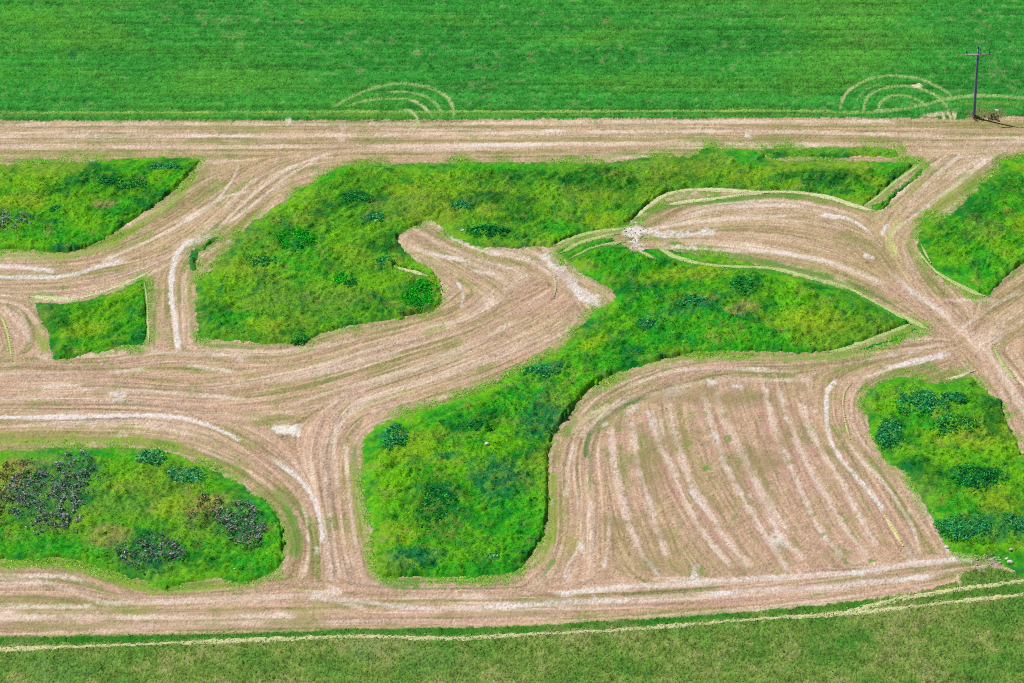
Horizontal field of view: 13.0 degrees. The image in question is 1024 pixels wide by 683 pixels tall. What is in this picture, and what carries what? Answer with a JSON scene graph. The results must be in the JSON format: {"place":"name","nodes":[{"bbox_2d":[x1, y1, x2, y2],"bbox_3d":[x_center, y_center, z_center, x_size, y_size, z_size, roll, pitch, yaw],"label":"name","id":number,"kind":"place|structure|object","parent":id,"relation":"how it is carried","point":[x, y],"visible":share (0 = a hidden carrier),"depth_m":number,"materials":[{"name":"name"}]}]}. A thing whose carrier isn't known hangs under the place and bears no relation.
{"place":"outdoors","nodes":[
{"label":"outdoors","id":0,"kind":"place"},
{"bbox_2d":[36,281,147,359],"bbox_3d":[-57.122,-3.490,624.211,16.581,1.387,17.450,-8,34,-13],"label":"tall grass","id":1,"kind":"structure","parent":0,"point":[105,323],"depth_m":623.17,"materials":[{"name":"green plant"}]},
{"bbox_2d":[0,156,199,252],"bbox_3d":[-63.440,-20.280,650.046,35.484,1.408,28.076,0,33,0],"label":"tall grass","id":2,"kind":"structure","parent":0,"point":[91,211],"depth_m":651.37,"materials":[{"name":"green plant"}]},
{"bbox_2d":[0,447,285,589],"bbox_3d":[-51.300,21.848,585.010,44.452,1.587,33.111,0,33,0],"label":"tall grass","id":3,"kind":"structure","parent":0,"point":[140,501],"depth_m":583.18,"materials":[{"name":"green plant"}]},
{"bbox_2d":[0,457,46,522],"bbox_3d":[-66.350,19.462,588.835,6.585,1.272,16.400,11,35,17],"label":"weed patch","id":4,"kind":"object","parent":3,"relation":"on","point":[25,462],"visible":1,"depth_m":591.95,"materials":[{"name":"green plant"}]},
{"bbox_2d":[188,237,218,270],"bbox_3d":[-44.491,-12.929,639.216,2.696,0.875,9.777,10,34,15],"label":"tall grass","id":5,"kind":"structure","parent":0,"point":[193,256],"depth_m":639.34,"materials":[{"name":"green plant"}]},
{"bbox_2d":[0,115,1023,635],"bbox_3d":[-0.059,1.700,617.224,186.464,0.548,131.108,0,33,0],"label":"mown field","id":6,"kind":"structure","parent":0,"point":[696,483],"depth_m":610.94,"materials":[{"name":"soil"}]},
{"bbox_2d":[0,314,11,360],"bbox_3d":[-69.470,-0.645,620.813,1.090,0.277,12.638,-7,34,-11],"label":"hay swath","id":7,"kind":"object","parent":6,"relation":"on","point":[7,332],"visible":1,"depth_m":621.15,"materials":[{"name":"plant"}]},
{"bbox_2d":[0,210,33,232],"bbox_3d":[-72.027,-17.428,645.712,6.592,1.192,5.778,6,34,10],"label":"weed patch","id":8,"kind":"object","parent":6,"relation":"on","point":[27,214],"visible":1,"depth_m":645.71,"materials":[{"name":"grey plant"}]},
{"bbox_2d":[0,450,102,535],"bbox_3d":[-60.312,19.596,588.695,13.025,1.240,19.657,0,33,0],"label":"weed patch","id":9,"kind":"object","parent":6,"relation":"on","point":[18,494],"visible":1,"depth_m":588.79,"materials":[{"name":"purple plant"}]},
{"bbox_2d":[49,205,62,211],"bbox_3d":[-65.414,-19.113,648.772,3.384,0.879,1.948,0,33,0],"label":"shrub","id":10,"kind":"object","parent":6,"relation":"on","point":[52,208],"visible":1,"depth_m":648.69,"materials":[{"name":"green plant"}]},
{"bbox_2d":[29,270,152,301],"bbox_3d":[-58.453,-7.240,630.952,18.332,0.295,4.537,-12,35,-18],"label":"hay swath","id":11,"kind":"object","parent":6,"relation":"on","point":[53,298],"visible":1,"depth_m":629.55,"materials":[{"name":"plant"}]},
{"bbox_2d":[97,175,118,185],"bbox_3d":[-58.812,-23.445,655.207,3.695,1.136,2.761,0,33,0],"label":"shrub","id":12,"kind":"object","parent":6,"relation":"on","point":[107,181],"visible":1,"depth_m":654.90,"materials":[{"name":"green plant"}]},
{"bbox_2d":[114,176,148,189],"bbox_3d":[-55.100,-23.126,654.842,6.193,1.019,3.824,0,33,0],"label":"shrub","id":13,"kind":"object","parent":6,"relation":"on","point":[140,183],"visible":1,"depth_m":654.39,"materials":[{"name":"green plant"}]},
{"bbox_2d":[144,282,150,342],"bbox_3d":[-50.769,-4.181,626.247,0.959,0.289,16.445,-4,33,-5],"label":"hay swath","id":14,"kind":"object","parent":6,"relation":"on","point":[148,328],"visible":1,"depth_m":624.80,"materials":[{"name":"plant"}]},
{"bbox_2d":[114,531,185,573],"bbox_3d":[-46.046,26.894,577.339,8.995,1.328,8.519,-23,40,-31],"label":"weed patch","id":15,"kind":"object","parent":6,"relation":"on","point":[152,550],"visible":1,"depth_m":577.40,"materials":[{"name":"grey plant"}]},
{"bbox_2d":[135,447,168,466],"bbox_3d":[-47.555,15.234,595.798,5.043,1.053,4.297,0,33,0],"label":"shrub","id":16,"kind":"object","parent":6,"relation":"on","point":[146,456],"visible":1,"depth_m":595.50,"materials":[{"name":"green plant"}]},
{"bbox_2d":[146,162,183,172],"bbox_3d":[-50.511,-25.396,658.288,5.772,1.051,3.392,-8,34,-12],"label":"shrub","id":17,"kind":"object","parent":6,"relation":"on","point":[173,165],"visible":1,"depth_m":658.40,"materials":[{"name":"green plant"}]},
{"bbox_2d":[161,465,212,484],"bbox_3d":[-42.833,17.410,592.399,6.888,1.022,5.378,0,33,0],"label":"shrub","id":18,"kind":"object","parent":6,"relation":"on","point":[189,477],"visible":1,"depth_m":592.21,"materials":[{"name":"green plant"}]},
{"bbox_2d":[187,492,222,520],"bbox_3d":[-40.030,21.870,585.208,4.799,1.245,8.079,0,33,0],"label":"weed patch","id":19,"kind":"object","parent":6,"relation":"on","point":[205,506],"visible":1,"depth_m":586.09,"materials":[{"name":"brown plant"}]},
{"bbox_2d":[214,499,265,547],"bbox_3d":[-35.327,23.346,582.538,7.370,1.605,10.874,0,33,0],"label":"weed patch","id":20,"kind":"object","parent":6,"relation":"on","point":[254,507],"visible":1,"depth_m":582.27,"materials":[{"name":"grey plant"}]},
{"bbox_2d":[290,332,309,344],"bbox_3d":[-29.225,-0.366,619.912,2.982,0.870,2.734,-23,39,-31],"label":"shrub","id":21,"kind":"object","parent":6,"relation":"on","point":[302,339],"visible":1,"depth_m":619.69,"materials":[{"name":"green plant"}]},
{"bbox_2d":[325,272,355,288],"bbox_3d":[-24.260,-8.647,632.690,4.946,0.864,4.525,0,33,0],"label":"shrub","id":22,"kind":"object","parent":6,"relation":"on","point":[338,280],"visible":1,"depth_m":632.87,"materials":[{"name":"green plant"}]},
{"bbox_2d":[343,278,356,286],"bbox_3d":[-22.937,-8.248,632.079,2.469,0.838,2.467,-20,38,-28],"label":"shrub","id":23,"kind":"object","parent":6,"relation":"on","point":[353,282],"visible":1,"depth_m":631.94,"materials":[{"name":"green plant"}]},
{"bbox_2d":[336,190,373,203],"bbox_3d":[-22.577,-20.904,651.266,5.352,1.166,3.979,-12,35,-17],"label":"shrub","id":24,"kind":"object","parent":6,"relation":"on","point":[350,195],"visible":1,"depth_m":651.01,"materials":[{"name":"green plant"}]},
{"bbox_2d":[361,213,382,222],"bbox_3d":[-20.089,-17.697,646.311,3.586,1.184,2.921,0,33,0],"label":"shrub","id":25,"kind":"object","parent":6,"relation":"on","point":[372,217],"visible":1,"depth_m":646.14,"materials":[{"name":"green plant"}]},
{"bbox_2d":[374,255,394,263],"bbox_3d":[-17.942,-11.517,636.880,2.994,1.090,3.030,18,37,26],"label":"shrub","id":26,"kind":"object","parent":6,"relation":"on","point":[381,259],"visible":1,"depth_m":636.77,"materials":[{"name":"green plant"}]},
{"bbox_2d":[381,422,409,449],"bbox_3d":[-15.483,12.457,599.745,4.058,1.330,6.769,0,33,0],"label":"shrub","id":27,"kind":"object","parent":6,"relation":"on","point":[399,427],"visible":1,"depth_m":599.24,"materials":[{"name":"green plant"}]},
{"bbox_2d":[394,266,427,275],"bbox_3d":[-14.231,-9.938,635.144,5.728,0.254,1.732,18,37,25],"label":"hay swath","id":28,"kind":"object","parent":6,"relation":"on","point":[409,271],"visible":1,"depth_m":635.12,"materials":[{"name":"plant"}]},
{"bbox_2d":[451,199,473,210],"bbox_3d":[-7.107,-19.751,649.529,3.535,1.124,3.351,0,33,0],"label":"shrub","id":29,"kind":"object","parent":6,"relation":"on","point":[460,202],"visible":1,"depth_m":649.32,"materials":[{"name":"green plant"}]},
{"bbox_2d":[461,419,494,431],"bbox_3d":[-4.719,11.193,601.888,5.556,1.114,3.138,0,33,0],"label":"shrub","id":30,"kind":"object","parent":6,"relation":"on","point":[488,427],"visible":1,"depth_m":601.52,"materials":[{"name":"green plant"}]},
{"bbox_2d":[461,223,510,237],"bbox_3d":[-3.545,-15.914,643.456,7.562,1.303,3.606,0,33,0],"label":"shrub","id":31,"kind":"object","parent":6,"relation":"on","point":[490,228],"visible":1,"depth_m":643.48,"materials":[{"name":"green plant"}]},
{"bbox_2d":[482,551,500,560],"bbox_3d":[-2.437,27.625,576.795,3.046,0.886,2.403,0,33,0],"label":"shrub","id":32,"kind":"object","parent":6,"relation":"on","point":[492,555],"visible":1,"depth_m":576.87,"materials":[{"name":"green plant"}]},
{"bbox_2d":[519,363,568,377],"bbox_3d":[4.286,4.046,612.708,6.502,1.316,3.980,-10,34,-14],"label":"shrub","id":33,"kind":"object","parent":6,"relation":"on","point":[531,369],"visible":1,"depth_m":612.57,"materials":[{"name":"green plant"}]},
{"bbox_2d":[547,267,557,297],"bbox_3d":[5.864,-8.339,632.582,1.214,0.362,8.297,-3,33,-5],"label":"hay swath","id":34,"kind":"object","parent":6,"relation":"on","point":[556,286],"visible":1,"depth_m":632.69,"materials":[{"name":"plant"}]},
{"bbox_2d":[552,226,624,246],"bbox_3d":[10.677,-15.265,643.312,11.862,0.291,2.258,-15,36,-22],"label":"hay swath","id":35,"kind":"object","parent":6,"relation":"on","point":[586,234],"visible":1,"depth_m":643.66,"materials":[{"name":"plant"}]},
{"bbox_2d":[560,233,618,253],"bbox_3d":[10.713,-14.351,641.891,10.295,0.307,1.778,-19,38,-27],"label":"hay swath","id":36,"kind":"object","parent":6,"relation":"on","point":[585,241],"visible":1,"depth_m":642.05,"materials":[{"name":"plant"}]},
{"bbox_2d":[570,241,624,258],"bbox_3d":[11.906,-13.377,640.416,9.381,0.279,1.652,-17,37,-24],"label":"hay swath","id":37,"kind":"object","parent":6,"relation":"on","point":[605,244],"visible":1,"depth_m":640.95,"materials":[{"name":"plant"}]},
{"bbox_2d":[621,222,648,253],"bbox_3d":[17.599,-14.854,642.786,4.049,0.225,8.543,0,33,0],"label":"rubble","id":38,"kind":"object","parent":6,"relation":"on","point":[635,239],"visible":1,"depth_m":642.82,"materials":[{"name":"stone"}]},
{"bbox_2d":[636,249,655,258],"bbox_3d":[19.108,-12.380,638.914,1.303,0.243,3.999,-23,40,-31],"label":"hay swath","id":39,"kind":"object","parent":6,"relation":"on","point":[646,254],"visible":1,"depth_m":638.92,"materials":[{"name":"plant"}]},
{"bbox_2d":[637,315,669,330],"bbox_3d":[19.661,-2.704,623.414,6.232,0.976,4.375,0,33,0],"label":"shrub","id":40,"kind":"object","parent":6,"relation":"on","point":[644,322],"visible":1,"depth_m":623.07,"materials":[{"name":"green plant"}]},
{"bbox_2d":[677,293,712,306],"bbox_3d":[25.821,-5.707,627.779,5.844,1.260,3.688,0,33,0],"label":"shrub","id":41,"kind":"object","parent":6,"relation":"on","point":[691,299],"visible":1,"depth_m":627.62,"materials":[{"name":"green plant"}]},
{"bbox_2d":[666,192,768,204],"bbox_3d":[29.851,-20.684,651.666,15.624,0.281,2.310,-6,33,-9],"label":"hay swath","id":42,"kind":"object","parent":6,"relation":"on","point":[704,199],"visible":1,"depth_m":651.70,"materials":[{"name":"plant"}]},
{"bbox_2d":[635,187,873,219],"bbox_3d":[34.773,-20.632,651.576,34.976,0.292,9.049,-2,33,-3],"label":"hay swath","id":43,"kind":"object","parent":6,"relation":"on","point":[716,189],"visible":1,"depth_m":652.94,"materials":[{"name":"plant"}]},
{"bbox_2d":[655,243,929,330],"bbox_3d":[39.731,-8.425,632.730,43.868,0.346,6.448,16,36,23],"label":"hay swath","id":44,"kind":"object","parent":6,"relation":"on","point":[795,273],"visible":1,"depth_m":634.71,"materials":[{"name":"plant"}]},
{"bbox_2d":[842,383,851,438],"bbox_3d":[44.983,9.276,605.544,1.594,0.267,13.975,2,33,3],"label":"hay swath","id":45,"kind":"object","parent":6,"relation":"on","point":[843,395],"visible":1,"depth_m":605.53,"materials":[{"name":"plant"}]},
{"bbox_2d":[828,323,911,352],"bbox_3d":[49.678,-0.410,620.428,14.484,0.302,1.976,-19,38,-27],"label":"hay swath","id":46,"kind":"object","parent":6,"relation":"on","point":[846,348],"visible":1,"depth_m":620.09,"materials":[{"name":"plant"}]},
{"bbox_2d":[861,328,916,349],"bbox_3d":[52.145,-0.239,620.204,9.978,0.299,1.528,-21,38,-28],"label":"tall grass","id":47,"kind":"structure","parent":6,"relation":"on","point":[880,343],"depth_m":620.08,"materials":[{"name":"green plant"}]},
{"bbox_2d":[872,417,906,449],"bbox_3d":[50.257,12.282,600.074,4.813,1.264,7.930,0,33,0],"label":"shrub","id":48,"kind":"object","parent":6,"relation":"on","point":[883,438],"visible":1,"depth_m":599.64,"materials":[{"name":"green plant"}]},
{"bbox_2d":[866,163,922,205],"bbox_3d":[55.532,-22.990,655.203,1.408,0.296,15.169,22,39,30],"label":"hay swath","id":49,"kind":"object","parent":6,"relation":"on","point":[893,183],"visible":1,"depth_m":655.39,"materials":[{"name":"plant"}]},
{"bbox_2d":[884,514,904,546],"bbox_3d":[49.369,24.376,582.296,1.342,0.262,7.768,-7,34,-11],"label":"hay swath","id":50,"kind":"object","parent":6,"relation":"on","point":[893,529],"visible":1,"depth_m":582.20,"materials":[{"name":"plant"}]},
{"bbox_2d":[889,386,954,416],"bbox_3d":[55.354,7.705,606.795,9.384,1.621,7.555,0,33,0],"label":"shrub","id":51,"kind":"object","parent":6,"relation":"on","point":[922,397],"visible":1,"depth_m":606.39,"materials":[{"name":"green plant"}]},
{"bbox_2d":[921,244,930,263],"bbox_3d":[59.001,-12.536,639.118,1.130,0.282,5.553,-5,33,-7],"label":"hay swath","id":52,"kind":"object","parent":6,"relation":"on","point":[925,252],"visible":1,"depth_m":639.09,"materials":[{"name":"plant"}]},
{"bbox_2d":[917,248,984,296],"bbox_3d":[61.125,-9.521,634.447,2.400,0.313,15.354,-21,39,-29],"label":"hay swath","id":53,"kind":"object","parent":6,"relation":"on","point":[955,282],"visible":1,"depth_m":632.89,"materials":[{"name":"plant"}]},
{"bbox_2d":[928,411,980,438],"bbox_3d":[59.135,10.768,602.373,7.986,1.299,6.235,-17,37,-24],"label":"shrub","id":54,"kind":"object","parent":6,"relation":"on","point":[943,421],"visible":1,"depth_m":602.10,"materials":[{"name":"green plant"}]},
{"bbox_2d":[939,390,971,404],"bbox_3d":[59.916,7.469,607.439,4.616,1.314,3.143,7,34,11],"label":"shrub","id":55,"kind":"object","parent":6,"relation":"on","point":[957,397],"visible":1,"depth_m":607.16,"materials":[{"name":"green plant"}]},
{"bbox_2d":[946,369,974,380],"bbox_3d":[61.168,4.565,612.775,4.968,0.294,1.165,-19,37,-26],"label":"hay swath","id":56,"kind":"object","parent":6,"relation":"on","point":[960,375],"visible":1,"depth_m":612.74,"materials":[{"name":"plant"}]},
{"bbox_2d":[932,514,993,543],"bbox_3d":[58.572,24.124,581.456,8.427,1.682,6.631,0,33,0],"label":"shrub","id":57,"kind":"object","parent":6,"relation":"on","point":[947,525],"visible":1,"depth_m":581.23,"materials":[{"name":"green plant"}]},
{"bbox_2d":[946,462,1009,491],"bbox_3d":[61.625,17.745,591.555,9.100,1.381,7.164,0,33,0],"label":"shrub","id":58,"kind":"object","parent":6,"relation":"on","point":[968,477],"visible":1,"depth_m":591.64,"materials":[{"name":"green plant"}]},
{"bbox_2d":[964,112,998,120],"bbox_3d":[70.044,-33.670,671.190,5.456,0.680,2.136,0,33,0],"label":"weed patch","id":59,"kind":"object","parent":6,"relation":"on","point":[975,116],"visible":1,"depth_m":670.83,"materials":[{"name":"brown plant"}]},
{"bbox_2d":[970,554,1001,567],"bbox_3d":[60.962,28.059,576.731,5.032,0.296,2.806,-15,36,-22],"label":"rubble","id":60,"kind":"object","parent":6,"relation":"on","point":[986,557],"visible":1,"depth_m":576.64,"materials":[{"name":"stone"}]},
{"bbox_2d":[993,343,1018,383],"bbox_3d":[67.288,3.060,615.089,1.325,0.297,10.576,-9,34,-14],"label":"hay swath","id":61,"kind":"object","parent":6,"relation":"on","point":[1003,364],"visible":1,"depth_m":615.23,"materials":[{"name":"plant"}]},
{"bbox_2d":[997,511,1023,534],"bbox_3d":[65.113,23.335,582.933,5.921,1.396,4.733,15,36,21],"label":"shrub","id":62,"kind":"object","parent":6,"relation":"on","point":[1009,516],"visible":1,"depth_m":582.92,"materials":[{"name":"green plant"}]},
{"bbox_2d":[0,0,1023,121],"bbox_3d":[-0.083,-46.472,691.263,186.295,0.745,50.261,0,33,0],"label":"crop field","id":63,"kind":"structure","parent":0,"point":[200,60],"depth_m":686.08,"materials":[{"name":"green plant"}]},
{"bbox_2d":[965,46,990,117],"bbox_3d":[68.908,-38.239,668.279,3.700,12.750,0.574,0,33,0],"label":"utility pole","id":64,"kind":"object","parent":63,"relation":"on","point":[975,86],"visible":1,"depth_m":667.33,"materials":[{"name":"wood"}]},
{"bbox_2d":[0,565,1023,682],"bbox_3d":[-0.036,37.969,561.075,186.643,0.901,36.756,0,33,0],"label":"pasture","id":65,"kind":"structure","parent":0,"point":[981,641],"depth_m":560.21,"materials":[{"name":"green plant"}]},
{"bbox_2d":[0,592,1023,653],"bbox_3d":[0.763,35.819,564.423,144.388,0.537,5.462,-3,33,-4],"label":"hay swath","id":66,"kind":"object","parent":65,"relation":"on","point":[408,637],"visible":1,"depth_m":562.91,"materials":[{"name":"plant"}]},
{"bbox_2d":[800,578,1023,618],"bbox_3d":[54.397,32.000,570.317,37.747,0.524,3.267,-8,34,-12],"label":"hay swath","id":67,"kind":"object","parent":65,"relation":"on","point":[919,595],"visible":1,"depth_m":570.18,"materials":[{"name":"plant"}]},
{"bbox_2d":[194,148,914,344],"bbox_3d":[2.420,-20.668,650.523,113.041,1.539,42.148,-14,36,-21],"label":"tall grass","id":68,"kind":"structure","parent":0,"point":[543,204],"depth_m":647.21,"materials":[{"name":"green plant"}]},
{"bbox_2d":[242,251,284,267],"bbox_3d":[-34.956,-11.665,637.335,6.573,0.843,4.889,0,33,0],"label":"shrub","id":69,"kind":"object","parent":68,"relation":"on","point":[265,260],"visible":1,"depth_m":636.87,"materials":[{"name":"green plant"}]},
{"bbox_2d":[274,227,317,249],"bbox_3d":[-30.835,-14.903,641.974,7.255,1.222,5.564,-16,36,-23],"label":"shrub","id":70,"kind":"object","parent":68,"relation":"on","point":[298,232],"visible":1,"depth_m":641.77,"materials":[{"name":"green plant"}]},
{"bbox_2d":[401,277,442,311],"bbox_3d":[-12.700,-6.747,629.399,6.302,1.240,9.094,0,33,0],"label":"shrub","id":71,"kind":"object","parent":68,"relation":"on","point":[415,300],"visible":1,"depth_m":629.21,"materials":[{"name":"green plant"}]},
{"bbox_2d":[361,238,907,578],"bbox_3d":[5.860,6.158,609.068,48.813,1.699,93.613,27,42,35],"label":"tall grass","id":72,"kind":"structure","parent":0,"point":[498,483],"depth_m":606.44,"materials":[{"name":"green plant"}]},
{"bbox_2d":[410,485,459,529],"bbox_3d":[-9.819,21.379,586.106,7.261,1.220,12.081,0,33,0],"label":"shrub","id":73,"kind":"object","parent":72,"relation":"on","point":[444,492],"visible":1,"depth_m":586.82,"materials":[{"name":"green plant"}]},
{"bbox_2d":[726,274,760,297],"bbox_3d":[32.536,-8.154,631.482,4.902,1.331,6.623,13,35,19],"label":"shrub","id":74,"kind":"object","parent":72,"relation":"on","point":[735,283],"visible":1,"depth_m":630.99,"materials":[{"name":"green plant"}]},
{"bbox_2d":[764,147,897,158],"bbox_3d":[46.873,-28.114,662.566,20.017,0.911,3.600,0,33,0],"label":"tall grass","id":75,"kind":"structure","parent":0,"point":[847,152],"depth_m":662.49,"materials":[{"name":"green plant"}]},
{"bbox_2d":[873,169,922,210],"bbox_3d":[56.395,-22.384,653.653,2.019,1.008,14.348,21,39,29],"label":"tall grass","id":76,"kind":"structure","parent":0,"point":[882,205],"depth_m":652.36,"materials":[{"name":"green plant"}]},
{"bbox_2d":[864,377,1023,576],"bbox_3d":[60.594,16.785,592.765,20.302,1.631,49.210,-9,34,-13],"label":"tall grass","id":77,"kind":"structure","parent":0,"point":[924,458],"depth_m":595.62,"materials":[{"name":"green plant"}]},
{"bbox_2d":[917,158,1023,295],"bbox_3d":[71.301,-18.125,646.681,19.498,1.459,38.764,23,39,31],"label":"tall grass","id":78,"kind":"structure","parent":0,"point":[975,241],"depth_m":642.73,"materials":[{"name":"green plant"}]}
]}

